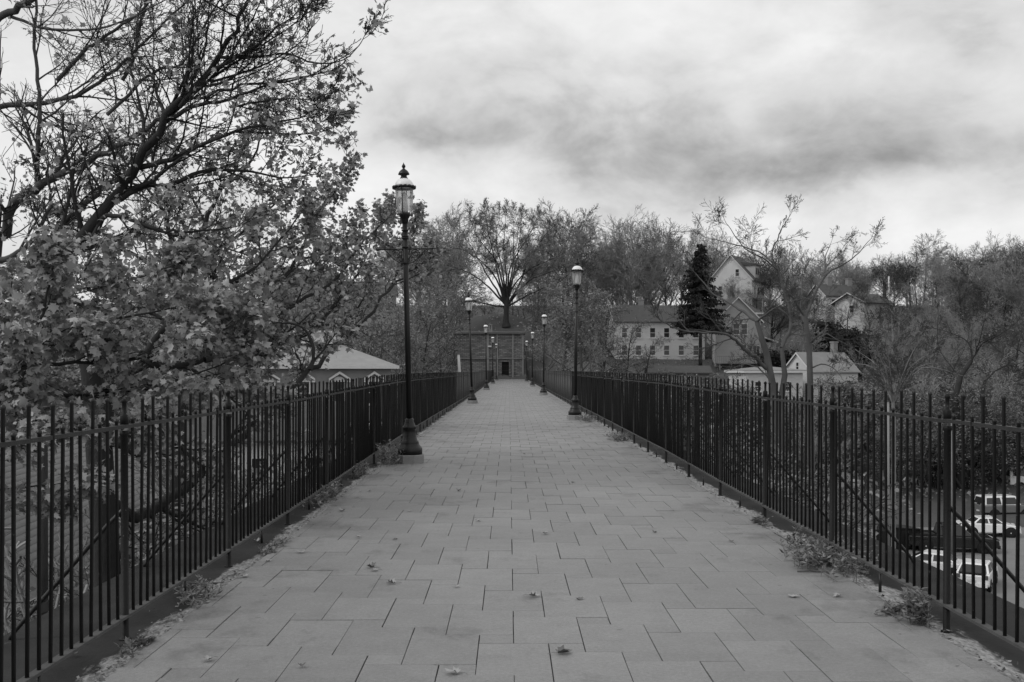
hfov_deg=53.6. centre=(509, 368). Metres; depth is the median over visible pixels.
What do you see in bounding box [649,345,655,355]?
window
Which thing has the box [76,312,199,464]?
leafy tree
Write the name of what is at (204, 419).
house
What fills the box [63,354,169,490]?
leafy tree
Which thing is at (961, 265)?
bare tree
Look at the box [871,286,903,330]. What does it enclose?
bare tree
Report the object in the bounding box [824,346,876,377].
leafy bush
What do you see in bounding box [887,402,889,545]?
lamp post
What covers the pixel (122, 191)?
maple tree
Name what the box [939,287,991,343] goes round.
leafy tree
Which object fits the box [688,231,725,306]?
bare tree
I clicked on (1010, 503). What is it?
off road car
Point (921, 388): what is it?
bare shrub
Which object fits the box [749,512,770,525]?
weed clump
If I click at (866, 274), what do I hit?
bare tree
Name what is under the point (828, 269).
bare tree
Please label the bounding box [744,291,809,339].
bare tree
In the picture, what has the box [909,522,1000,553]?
pickup truck
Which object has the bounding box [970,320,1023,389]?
bare tree
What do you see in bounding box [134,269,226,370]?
leafy tree
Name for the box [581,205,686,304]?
bare tree
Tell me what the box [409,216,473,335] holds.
bare tree
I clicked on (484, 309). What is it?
leafy tree
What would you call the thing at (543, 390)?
street lamp
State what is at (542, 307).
leafy tree
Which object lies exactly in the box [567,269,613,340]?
leafy tree
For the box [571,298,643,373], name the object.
leafy tree
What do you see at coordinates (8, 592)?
bare shrub
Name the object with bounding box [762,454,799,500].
bare shrub
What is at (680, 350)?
window
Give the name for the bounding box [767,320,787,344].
leafy tree
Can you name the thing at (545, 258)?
bare tree
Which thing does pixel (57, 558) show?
leafy bush
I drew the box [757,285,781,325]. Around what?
bare tree
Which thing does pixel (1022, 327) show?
leafy tree
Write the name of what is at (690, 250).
bare tree
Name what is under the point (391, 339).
leafy tree
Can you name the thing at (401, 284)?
bare tree
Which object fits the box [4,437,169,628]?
shingled house
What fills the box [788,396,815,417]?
leafy bush
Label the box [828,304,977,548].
bare tree
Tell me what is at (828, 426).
leafy bush
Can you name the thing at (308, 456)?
window
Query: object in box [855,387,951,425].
house
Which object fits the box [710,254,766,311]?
house
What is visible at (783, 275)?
bare tree
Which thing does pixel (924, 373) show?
leafy bush
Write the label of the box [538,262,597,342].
leafy tree
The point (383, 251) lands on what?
bare tree
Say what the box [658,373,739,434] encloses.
leafy bush
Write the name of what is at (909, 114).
sky
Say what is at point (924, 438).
leafy bush
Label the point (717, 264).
bare tree
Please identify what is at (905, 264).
bare tree
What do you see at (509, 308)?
leafy tree
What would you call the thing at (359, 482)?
leaf litter
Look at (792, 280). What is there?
bare tree
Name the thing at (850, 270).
bare tree
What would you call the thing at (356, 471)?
weed clump
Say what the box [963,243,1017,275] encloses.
bare tree
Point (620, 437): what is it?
weed clump
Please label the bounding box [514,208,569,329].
bare tree
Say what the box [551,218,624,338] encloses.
bare tree
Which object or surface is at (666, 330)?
window
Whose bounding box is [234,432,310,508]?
bare shrub
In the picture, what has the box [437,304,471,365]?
leafy tree
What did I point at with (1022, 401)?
leafy bush
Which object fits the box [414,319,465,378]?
leafy tree
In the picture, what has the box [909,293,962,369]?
bare tree
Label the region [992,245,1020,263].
bare tree
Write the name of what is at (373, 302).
leafy tree
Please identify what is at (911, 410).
bare shrub
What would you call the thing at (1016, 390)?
leafy bush
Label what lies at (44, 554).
utility pole
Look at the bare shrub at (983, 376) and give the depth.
98.15 m
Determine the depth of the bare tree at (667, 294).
181.83 m
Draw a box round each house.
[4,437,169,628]
[169,401,350,510]
[235,330,398,423]
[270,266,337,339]
[347,282,398,328]
[604,299,704,359]
[644,366,712,386]
[707,297,763,343]
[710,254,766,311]
[711,296,777,368]
[724,367,806,403]
[781,287,807,315]
[786,341,860,409]
[805,277,862,321]
[829,292,895,334]
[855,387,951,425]
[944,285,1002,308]
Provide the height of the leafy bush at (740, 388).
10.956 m
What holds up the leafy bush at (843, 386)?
on the ground
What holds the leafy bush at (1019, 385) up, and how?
on the ground
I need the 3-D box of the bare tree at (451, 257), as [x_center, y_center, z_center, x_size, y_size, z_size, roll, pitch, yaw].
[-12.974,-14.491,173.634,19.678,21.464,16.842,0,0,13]
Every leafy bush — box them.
[4,495,217,623]
[35,500,246,605]
[130,474,260,526]
[156,464,263,508]
[162,448,340,536]
[649,411,749,451]
[649,425,919,536]
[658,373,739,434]
[663,385,751,441]
[663,407,824,497]
[682,372,771,463]
[700,417,842,512]
[700,428,848,522]
[702,376,714,385]
[727,425,871,524]
[729,385,788,433]
[729,397,800,451]
[736,414,791,466]
[746,469,859,525]
[751,463,842,516]
[753,348,798,366]
[762,474,848,514]
[786,372,878,446]
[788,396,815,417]
[788,399,827,457]
[788,430,829,481]
[791,408,879,470]
[809,319,841,351]
[817,325,871,351]
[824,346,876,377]
[826,375,913,458]
[842,337,881,364]
[842,418,932,485]
[860,366,897,387]
[861,372,954,440]
[875,379,1023,489]
[891,414,967,480]
[898,417,985,488]
[912,365,934,384]
[917,372,1014,416]
[935,400,1023,483]
[945,367,1004,390]
[968,393,1023,464]
[974,402,1023,481]
[998,371,1023,392]
[1000,364,1023,384]
[1009,386,1023,414]
[1012,367,1023,383]
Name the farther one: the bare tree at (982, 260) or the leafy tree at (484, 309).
the bare tree at (982, 260)
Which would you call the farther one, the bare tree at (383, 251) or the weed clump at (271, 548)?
the bare tree at (383, 251)
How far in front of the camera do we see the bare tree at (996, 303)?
173.20 m
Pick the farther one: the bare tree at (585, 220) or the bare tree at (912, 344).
the bare tree at (585, 220)
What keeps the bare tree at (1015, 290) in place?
on the ground
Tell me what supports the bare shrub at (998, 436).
on the ground
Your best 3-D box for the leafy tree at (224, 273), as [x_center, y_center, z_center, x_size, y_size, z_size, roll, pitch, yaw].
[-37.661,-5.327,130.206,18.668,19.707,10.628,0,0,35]
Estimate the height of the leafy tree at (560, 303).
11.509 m
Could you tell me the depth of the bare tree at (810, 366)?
55.96 m
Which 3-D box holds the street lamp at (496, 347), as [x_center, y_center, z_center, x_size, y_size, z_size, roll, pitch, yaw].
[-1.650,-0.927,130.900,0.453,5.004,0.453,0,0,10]
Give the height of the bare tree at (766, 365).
21.641 m
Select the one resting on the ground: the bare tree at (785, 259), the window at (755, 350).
the bare tree at (785, 259)
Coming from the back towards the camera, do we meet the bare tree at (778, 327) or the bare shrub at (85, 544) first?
the bare tree at (778, 327)
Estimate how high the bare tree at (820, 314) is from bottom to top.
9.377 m
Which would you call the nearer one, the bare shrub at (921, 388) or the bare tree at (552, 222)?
the bare shrub at (921, 388)
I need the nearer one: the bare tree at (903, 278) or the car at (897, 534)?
the car at (897, 534)
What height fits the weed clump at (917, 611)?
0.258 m
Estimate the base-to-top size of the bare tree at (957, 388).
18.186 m
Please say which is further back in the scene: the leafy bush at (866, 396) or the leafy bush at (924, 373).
the leafy bush at (924, 373)
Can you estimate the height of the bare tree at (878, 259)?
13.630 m
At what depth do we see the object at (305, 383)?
79.73 m
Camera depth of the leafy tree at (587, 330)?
127.25 m
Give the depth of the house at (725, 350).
152.03 m
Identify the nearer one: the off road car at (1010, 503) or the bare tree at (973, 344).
the off road car at (1010, 503)
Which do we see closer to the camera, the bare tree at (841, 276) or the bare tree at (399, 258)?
the bare tree at (841, 276)
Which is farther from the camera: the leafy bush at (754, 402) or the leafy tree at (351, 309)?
the leafy tree at (351, 309)
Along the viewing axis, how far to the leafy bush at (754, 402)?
96.40 m
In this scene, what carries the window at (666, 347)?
in the house at (673, 349)
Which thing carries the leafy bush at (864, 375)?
on the ground
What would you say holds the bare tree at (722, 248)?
on the ground
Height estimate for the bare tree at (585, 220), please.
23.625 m
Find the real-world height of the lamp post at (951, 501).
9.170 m
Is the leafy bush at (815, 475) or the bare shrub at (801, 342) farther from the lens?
the bare shrub at (801, 342)
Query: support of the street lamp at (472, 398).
on the footbridge deck
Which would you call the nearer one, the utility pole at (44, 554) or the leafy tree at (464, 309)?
the utility pole at (44, 554)
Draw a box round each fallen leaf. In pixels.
[387,578,400,582]
[445,666,466,673]
[525,590,539,595]
[548,645,571,653]
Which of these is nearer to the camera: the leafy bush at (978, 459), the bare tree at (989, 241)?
the leafy bush at (978, 459)
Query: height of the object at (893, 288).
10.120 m
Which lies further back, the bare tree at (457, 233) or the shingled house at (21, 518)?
the bare tree at (457, 233)
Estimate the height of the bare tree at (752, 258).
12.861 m
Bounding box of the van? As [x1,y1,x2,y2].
[1000,465,1023,484]
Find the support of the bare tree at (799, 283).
on the ground
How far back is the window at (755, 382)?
116.15 m
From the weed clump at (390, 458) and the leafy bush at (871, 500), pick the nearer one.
the weed clump at (390, 458)
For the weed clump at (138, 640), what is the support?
on the footbridge deck
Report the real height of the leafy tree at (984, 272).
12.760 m
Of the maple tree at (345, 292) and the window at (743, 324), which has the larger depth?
the window at (743, 324)
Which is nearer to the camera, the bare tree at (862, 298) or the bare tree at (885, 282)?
the bare tree at (862, 298)
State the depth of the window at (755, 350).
151.67 m
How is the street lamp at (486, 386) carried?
on the footbridge deck
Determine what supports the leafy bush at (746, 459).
on the ground
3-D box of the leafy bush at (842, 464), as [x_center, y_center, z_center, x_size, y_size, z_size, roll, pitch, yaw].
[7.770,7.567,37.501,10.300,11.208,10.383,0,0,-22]
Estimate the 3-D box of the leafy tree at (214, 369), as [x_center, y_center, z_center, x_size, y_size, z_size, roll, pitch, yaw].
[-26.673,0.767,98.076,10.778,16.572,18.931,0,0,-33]
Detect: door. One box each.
[502,362,508,374]
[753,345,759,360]
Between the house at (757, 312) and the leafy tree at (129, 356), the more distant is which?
the house at (757, 312)
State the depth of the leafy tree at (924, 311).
179.75 m
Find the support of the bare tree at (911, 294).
on the ground
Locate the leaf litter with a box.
[77,404,1023,681]
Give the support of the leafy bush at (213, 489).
on the ground
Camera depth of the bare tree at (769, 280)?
232.69 m
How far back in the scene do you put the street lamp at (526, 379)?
116.61 m
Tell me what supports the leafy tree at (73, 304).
on the ground
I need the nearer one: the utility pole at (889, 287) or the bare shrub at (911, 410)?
the bare shrub at (911, 410)
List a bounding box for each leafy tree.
[0,244,135,369]
[6,306,141,444]
[36,308,169,456]
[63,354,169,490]
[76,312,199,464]
[79,259,170,401]
[128,341,251,474]
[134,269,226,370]
[148,261,237,388]
[193,308,264,401]
[263,287,354,340]
[265,262,359,344]
[320,265,393,350]
[341,275,410,356]
[346,299,430,414]
[347,313,403,409]
[360,278,456,398]
[374,275,453,372]
[379,263,461,370]
[387,302,466,379]
[390,312,432,420]
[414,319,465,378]
[421,268,471,365]
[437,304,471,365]
[453,292,477,321]
[454,287,482,321]
[478,291,495,314]
[492,280,524,314]
[505,272,547,319]
[509,306,571,370]
[511,264,560,334]
[516,288,551,328]
[517,272,630,370]
[517,283,553,327]
[519,286,572,330]
[528,280,652,377]
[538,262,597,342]
[541,277,599,332]
[562,324,615,371]
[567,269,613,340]
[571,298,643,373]
[578,320,627,373]
[601,316,659,377]
[620,332,673,381]
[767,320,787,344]
[867,264,902,301]
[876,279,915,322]
[893,305,917,333]
[903,324,953,377]
[906,296,933,327]
[915,348,984,393]
[921,296,967,342]
[937,318,985,378]
[938,251,980,317]
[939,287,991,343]
[940,290,971,324]
[947,336,1021,394]
[950,302,1010,368]
[955,350,1023,409]
[966,253,994,309]
[972,273,995,324]
[978,256,1011,301]
[981,283,1020,347]
[981,320,1023,380]
[986,296,1023,366]
[990,246,1023,322]
[997,244,1023,276]
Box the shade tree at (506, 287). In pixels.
[425,197,584,326]
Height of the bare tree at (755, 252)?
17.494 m
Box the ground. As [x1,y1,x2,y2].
[0,305,1023,526]
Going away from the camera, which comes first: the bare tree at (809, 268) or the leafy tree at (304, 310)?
the leafy tree at (304, 310)
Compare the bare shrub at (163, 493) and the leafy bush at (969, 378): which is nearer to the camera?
the bare shrub at (163, 493)
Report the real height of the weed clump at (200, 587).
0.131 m
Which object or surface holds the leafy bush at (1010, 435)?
on the ground
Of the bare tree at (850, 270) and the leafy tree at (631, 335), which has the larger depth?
the bare tree at (850, 270)
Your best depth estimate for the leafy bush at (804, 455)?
87.76 m
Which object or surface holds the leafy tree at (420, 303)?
on the ground
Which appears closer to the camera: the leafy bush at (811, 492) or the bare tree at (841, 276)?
the leafy bush at (811, 492)
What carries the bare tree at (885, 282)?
on the ground
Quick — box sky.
[0,0,1023,305]
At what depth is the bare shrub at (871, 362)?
139.75 m
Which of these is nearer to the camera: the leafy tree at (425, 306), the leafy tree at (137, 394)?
the leafy tree at (137, 394)
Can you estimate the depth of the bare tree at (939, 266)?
215.99 m
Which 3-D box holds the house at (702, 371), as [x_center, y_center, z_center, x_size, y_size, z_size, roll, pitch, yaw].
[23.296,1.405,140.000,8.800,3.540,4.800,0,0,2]
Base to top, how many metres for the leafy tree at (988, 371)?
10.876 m
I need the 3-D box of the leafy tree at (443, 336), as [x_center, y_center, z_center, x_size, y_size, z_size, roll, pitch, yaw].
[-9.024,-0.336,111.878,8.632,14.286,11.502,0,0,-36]
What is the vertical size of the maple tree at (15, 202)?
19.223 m
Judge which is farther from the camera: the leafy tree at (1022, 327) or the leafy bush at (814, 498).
the leafy tree at (1022, 327)
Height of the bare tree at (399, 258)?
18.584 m
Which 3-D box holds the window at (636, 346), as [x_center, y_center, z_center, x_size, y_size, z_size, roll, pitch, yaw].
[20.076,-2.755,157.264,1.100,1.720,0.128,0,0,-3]
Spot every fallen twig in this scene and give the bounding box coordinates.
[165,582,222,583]
[797,570,828,571]
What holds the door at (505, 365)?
in the gatehouse
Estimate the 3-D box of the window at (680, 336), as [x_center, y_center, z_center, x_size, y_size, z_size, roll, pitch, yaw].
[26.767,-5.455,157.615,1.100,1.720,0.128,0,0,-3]
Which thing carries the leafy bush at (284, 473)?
on the ground
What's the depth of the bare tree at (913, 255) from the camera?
243.28 m
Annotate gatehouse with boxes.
[456,324,525,376]
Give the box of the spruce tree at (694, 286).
[670,243,735,365]
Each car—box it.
[876,524,919,548]
[912,549,961,574]
[956,515,1021,537]
[956,558,997,591]
[975,494,1023,514]
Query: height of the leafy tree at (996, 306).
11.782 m
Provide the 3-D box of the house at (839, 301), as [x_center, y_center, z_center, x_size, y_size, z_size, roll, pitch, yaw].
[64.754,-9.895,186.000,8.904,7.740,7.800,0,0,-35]
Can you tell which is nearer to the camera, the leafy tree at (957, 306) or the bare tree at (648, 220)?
the leafy tree at (957, 306)
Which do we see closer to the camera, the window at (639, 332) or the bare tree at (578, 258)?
the window at (639, 332)
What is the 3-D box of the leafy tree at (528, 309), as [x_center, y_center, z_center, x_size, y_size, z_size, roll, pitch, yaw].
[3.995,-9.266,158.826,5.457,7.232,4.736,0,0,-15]
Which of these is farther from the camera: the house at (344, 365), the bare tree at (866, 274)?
the bare tree at (866, 274)
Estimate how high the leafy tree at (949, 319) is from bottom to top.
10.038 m
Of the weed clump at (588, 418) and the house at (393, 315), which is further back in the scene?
the house at (393, 315)
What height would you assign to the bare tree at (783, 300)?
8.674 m
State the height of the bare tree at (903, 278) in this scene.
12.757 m
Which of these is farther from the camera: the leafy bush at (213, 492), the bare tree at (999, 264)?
the bare tree at (999, 264)
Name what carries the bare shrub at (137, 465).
on the ground
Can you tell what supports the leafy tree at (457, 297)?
on the ground
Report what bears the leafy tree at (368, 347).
on the ground
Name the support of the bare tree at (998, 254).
on the ground
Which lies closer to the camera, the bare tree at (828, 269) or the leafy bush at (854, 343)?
the leafy bush at (854, 343)
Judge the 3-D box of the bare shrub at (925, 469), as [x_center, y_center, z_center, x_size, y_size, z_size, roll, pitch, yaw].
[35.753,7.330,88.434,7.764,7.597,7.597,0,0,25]
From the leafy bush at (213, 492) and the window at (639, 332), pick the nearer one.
the leafy bush at (213, 492)
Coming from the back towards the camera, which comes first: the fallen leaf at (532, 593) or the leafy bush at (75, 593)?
the leafy bush at (75, 593)
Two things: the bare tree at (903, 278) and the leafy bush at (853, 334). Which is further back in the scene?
the bare tree at (903, 278)
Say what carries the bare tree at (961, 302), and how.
on the ground
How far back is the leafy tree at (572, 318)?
130.51 m
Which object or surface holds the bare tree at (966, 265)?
on the ground
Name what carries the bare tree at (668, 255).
on the ground
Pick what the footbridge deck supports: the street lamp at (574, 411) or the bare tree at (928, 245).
the street lamp at (574, 411)
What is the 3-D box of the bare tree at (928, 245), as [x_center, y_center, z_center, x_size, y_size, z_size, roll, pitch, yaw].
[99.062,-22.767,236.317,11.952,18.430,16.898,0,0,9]
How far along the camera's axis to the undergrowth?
152.24 m
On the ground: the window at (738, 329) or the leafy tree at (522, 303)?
the leafy tree at (522, 303)
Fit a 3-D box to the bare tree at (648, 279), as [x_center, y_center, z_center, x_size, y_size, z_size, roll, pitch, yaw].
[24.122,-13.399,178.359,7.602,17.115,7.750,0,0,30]
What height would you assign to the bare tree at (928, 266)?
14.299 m
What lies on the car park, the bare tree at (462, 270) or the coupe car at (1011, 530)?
the coupe car at (1011, 530)
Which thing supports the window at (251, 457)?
in the house at (204, 419)
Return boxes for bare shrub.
[4,466,294,634]
[4,527,88,633]
[9,427,310,620]
[83,422,294,543]
[119,451,222,549]
[119,454,221,528]
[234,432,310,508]
[682,394,723,458]
[700,452,898,533]
[729,405,863,488]
[759,319,827,357]
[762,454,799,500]
[788,395,877,471]
[844,332,912,380]
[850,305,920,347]
[876,410,959,486]
[881,311,942,367]
[887,360,1013,457]
[889,385,951,447]
[904,364,932,385]
[912,358,1018,440]
[976,396,1012,463]
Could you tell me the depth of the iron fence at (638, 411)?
8.39 m
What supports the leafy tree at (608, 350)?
on the ground
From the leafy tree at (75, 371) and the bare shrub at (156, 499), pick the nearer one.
the bare shrub at (156, 499)
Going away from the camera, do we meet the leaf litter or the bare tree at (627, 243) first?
the leaf litter
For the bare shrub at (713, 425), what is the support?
on the ground
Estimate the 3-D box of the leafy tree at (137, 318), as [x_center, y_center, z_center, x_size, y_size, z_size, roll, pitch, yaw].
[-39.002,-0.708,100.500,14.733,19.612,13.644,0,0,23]
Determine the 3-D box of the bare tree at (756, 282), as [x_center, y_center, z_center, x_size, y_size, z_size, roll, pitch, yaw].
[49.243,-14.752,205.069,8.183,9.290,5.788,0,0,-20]
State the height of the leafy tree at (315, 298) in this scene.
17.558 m
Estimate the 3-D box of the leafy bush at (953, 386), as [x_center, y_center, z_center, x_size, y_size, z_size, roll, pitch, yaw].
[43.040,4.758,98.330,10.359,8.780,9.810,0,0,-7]
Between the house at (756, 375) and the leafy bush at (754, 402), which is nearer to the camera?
the leafy bush at (754, 402)
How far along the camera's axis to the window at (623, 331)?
157.17 m
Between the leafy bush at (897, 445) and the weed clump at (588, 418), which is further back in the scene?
the leafy bush at (897, 445)
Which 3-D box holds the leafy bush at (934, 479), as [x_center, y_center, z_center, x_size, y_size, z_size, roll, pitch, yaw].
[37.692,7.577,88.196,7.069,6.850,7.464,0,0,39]
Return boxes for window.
[251,457,269,483]
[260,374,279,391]
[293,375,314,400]
[305,456,316,469]
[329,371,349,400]
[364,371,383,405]
[621,327,627,338]
[621,345,627,355]
[635,328,641,338]
[635,345,641,355]
[649,328,655,338]
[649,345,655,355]
[663,328,669,338]
[663,345,669,355]
[678,330,684,338]
[678,345,684,355]
[692,345,698,355]
[733,323,739,334]
[741,323,747,334]
[754,381,761,391]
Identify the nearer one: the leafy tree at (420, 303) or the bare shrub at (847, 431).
the bare shrub at (847, 431)
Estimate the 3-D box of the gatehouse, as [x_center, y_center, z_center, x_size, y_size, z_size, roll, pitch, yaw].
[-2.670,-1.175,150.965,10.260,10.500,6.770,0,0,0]
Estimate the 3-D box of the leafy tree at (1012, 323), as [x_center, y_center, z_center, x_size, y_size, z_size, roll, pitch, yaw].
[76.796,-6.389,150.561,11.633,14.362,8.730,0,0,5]
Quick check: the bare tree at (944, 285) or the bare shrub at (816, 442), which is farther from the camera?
the bare tree at (944, 285)
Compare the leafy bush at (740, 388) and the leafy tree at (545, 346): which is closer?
the leafy bush at (740, 388)
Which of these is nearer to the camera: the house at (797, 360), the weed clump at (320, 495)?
the weed clump at (320, 495)
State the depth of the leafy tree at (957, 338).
140.02 m
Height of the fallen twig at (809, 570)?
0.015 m
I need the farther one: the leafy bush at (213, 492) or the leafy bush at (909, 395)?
the leafy bush at (909, 395)
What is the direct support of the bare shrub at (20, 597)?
on the ground
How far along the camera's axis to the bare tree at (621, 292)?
175.87 m
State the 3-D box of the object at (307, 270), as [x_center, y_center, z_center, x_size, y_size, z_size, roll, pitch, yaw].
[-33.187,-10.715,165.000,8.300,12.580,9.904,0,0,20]
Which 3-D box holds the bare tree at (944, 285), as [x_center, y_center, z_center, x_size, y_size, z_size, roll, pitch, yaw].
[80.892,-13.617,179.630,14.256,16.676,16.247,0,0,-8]
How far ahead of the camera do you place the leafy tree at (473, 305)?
186.33 m
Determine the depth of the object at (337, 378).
80.59 m
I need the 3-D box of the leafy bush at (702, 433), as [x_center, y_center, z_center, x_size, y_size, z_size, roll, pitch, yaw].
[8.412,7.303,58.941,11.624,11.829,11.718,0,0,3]
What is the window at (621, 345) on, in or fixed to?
in the house at (673, 349)
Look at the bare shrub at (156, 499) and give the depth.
28.77 m
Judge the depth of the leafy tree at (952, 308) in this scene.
192.60 m
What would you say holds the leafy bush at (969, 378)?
on the ground
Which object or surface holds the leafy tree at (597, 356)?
on the ground
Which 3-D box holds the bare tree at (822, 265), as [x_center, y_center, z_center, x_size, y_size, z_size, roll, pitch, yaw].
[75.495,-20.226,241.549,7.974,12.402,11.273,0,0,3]
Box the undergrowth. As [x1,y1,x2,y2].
[1,302,1023,501]
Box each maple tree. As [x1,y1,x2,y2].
[0,0,310,286]
[0,93,355,546]
[0,215,296,530]
[19,0,391,516]
[79,125,456,587]
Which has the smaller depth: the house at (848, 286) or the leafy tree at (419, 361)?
the leafy tree at (419, 361)
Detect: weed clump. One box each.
[115,629,157,656]
[174,573,226,607]
[257,536,290,554]
[302,480,347,509]
[348,460,369,478]
[375,439,403,465]
[576,414,600,422]
[605,431,631,441]
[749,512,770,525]
[773,525,883,583]
[874,600,911,620]
[899,584,940,626]
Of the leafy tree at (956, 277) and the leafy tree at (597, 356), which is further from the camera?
the leafy tree at (956, 277)
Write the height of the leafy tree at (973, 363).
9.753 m
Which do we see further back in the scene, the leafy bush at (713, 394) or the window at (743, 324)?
the window at (743, 324)
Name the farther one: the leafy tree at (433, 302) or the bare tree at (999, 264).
the bare tree at (999, 264)
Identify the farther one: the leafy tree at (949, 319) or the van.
the leafy tree at (949, 319)
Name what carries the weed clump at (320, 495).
on the footbridge deck
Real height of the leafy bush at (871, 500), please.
11.862 m
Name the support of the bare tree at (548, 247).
on the ground
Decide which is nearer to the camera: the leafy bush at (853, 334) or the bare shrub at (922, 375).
the bare shrub at (922, 375)
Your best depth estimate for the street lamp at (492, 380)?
102.36 m
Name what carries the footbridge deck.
on the ground
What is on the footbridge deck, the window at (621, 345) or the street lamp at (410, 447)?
the street lamp at (410, 447)
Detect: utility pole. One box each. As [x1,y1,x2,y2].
[41,407,47,615]
[457,355,460,371]
[888,276,889,300]
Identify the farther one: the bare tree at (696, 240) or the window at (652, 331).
the bare tree at (696, 240)
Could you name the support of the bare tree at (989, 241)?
on the ground
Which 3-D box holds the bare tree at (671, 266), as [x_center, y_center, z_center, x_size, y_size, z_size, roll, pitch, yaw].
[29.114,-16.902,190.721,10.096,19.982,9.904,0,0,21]
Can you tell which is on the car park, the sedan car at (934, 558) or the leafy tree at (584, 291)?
the sedan car at (934, 558)
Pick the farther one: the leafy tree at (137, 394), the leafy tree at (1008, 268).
the leafy tree at (1008, 268)
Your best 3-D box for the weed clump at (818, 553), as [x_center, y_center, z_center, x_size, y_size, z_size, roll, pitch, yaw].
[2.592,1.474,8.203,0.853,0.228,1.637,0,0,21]
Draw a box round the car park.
[864,527,1023,607]
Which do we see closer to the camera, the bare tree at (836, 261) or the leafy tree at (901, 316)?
the leafy tree at (901, 316)
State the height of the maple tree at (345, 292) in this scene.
16.407 m
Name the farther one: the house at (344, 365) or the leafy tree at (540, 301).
the leafy tree at (540, 301)
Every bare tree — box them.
[356,242,398,287]
[372,237,460,333]
[381,235,432,297]
[385,221,496,333]
[400,198,495,329]
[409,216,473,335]
[424,232,476,297]
[514,206,602,301]
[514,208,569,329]
[518,222,579,304]
[523,196,619,334]
[529,237,557,285]
[544,218,610,326]
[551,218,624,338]
[561,228,631,319]
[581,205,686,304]
[584,216,626,301]
[590,217,705,304]
[592,251,651,318]
[593,219,682,304]
[629,210,671,294]
[630,226,688,304]
[632,246,668,304]
[643,193,830,492]
[651,225,689,302]
[661,232,710,304]
[681,228,715,278]
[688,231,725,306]
[696,228,752,272]
[704,253,755,283]
[718,272,744,301]
[737,274,771,308]
[740,242,787,288]
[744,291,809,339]
[745,256,765,273]
[754,217,884,503]
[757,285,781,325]
[758,259,799,298]
[763,268,782,295]
[768,246,793,295]
[770,269,817,293]
[772,272,816,314]
[772,286,798,318]
[773,248,818,289]
[800,254,847,286]
[801,267,842,289]
[803,289,834,321]
[813,257,837,276]
[820,258,868,288]
[820,284,870,329]
[828,248,865,283]
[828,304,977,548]
[830,258,863,284]
[843,261,892,295]
[846,290,891,340]
[851,259,881,291]
[860,252,902,296]
[866,257,907,298]
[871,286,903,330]
[882,317,938,364]
[883,247,925,307]
[884,252,926,308]
[891,281,944,322]
[896,247,928,303]
[906,326,987,383]
[908,229,953,291]
[908,244,969,310]
[909,275,952,326]
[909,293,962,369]
[912,252,951,318]
[918,283,1023,488]
[923,246,1000,329]
[931,253,979,290]
[942,244,1023,336]
[943,271,989,338]
[946,312,995,372]
[949,252,1002,275]
[957,347,1023,408]
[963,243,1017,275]
[965,256,1023,324]
[967,231,1023,309]
[967,272,1023,339]
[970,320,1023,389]
[978,256,1023,343]
[982,236,1023,322]
[991,234,1023,255]
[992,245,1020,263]
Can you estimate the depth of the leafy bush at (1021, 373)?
133.92 m
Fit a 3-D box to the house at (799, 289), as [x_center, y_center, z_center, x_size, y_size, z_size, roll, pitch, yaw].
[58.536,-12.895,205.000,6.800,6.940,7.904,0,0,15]
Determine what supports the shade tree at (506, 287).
on the ground
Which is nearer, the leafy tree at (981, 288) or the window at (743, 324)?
the window at (743, 324)
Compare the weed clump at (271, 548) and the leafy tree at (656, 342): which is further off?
the leafy tree at (656, 342)
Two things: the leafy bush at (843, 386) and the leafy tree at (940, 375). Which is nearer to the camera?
the leafy bush at (843, 386)
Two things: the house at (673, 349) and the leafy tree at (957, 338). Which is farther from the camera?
the house at (673, 349)
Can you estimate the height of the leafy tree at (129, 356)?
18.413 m
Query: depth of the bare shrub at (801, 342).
149.38 m
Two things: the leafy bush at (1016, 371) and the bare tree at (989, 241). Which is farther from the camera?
the bare tree at (989, 241)
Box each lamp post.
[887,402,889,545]
[951,423,952,554]
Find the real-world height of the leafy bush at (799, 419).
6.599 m
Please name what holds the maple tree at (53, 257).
on the ground
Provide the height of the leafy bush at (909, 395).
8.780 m
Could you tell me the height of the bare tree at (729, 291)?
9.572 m
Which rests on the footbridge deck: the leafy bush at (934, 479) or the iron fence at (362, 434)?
the iron fence at (362, 434)
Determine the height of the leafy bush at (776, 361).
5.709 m
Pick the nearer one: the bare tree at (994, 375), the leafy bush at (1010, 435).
the leafy bush at (1010, 435)
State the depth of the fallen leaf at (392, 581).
7.42 m
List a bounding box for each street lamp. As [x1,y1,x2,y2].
[376,163,433,463]
[464,292,477,403]
[483,322,489,389]
[490,335,494,383]
[494,342,497,379]
[525,339,528,381]
[530,329,534,385]
[539,310,547,394]
[567,257,583,419]
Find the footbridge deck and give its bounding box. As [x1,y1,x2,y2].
[3,379,1023,681]
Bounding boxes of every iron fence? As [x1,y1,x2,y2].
[0,370,493,681]
[527,369,1023,650]
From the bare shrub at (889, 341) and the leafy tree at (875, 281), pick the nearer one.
the bare shrub at (889, 341)
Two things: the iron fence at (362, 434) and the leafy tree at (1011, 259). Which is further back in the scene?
the leafy tree at (1011, 259)
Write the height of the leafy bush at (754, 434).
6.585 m
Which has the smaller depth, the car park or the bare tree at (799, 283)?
the car park
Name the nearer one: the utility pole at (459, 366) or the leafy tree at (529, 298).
the utility pole at (459, 366)

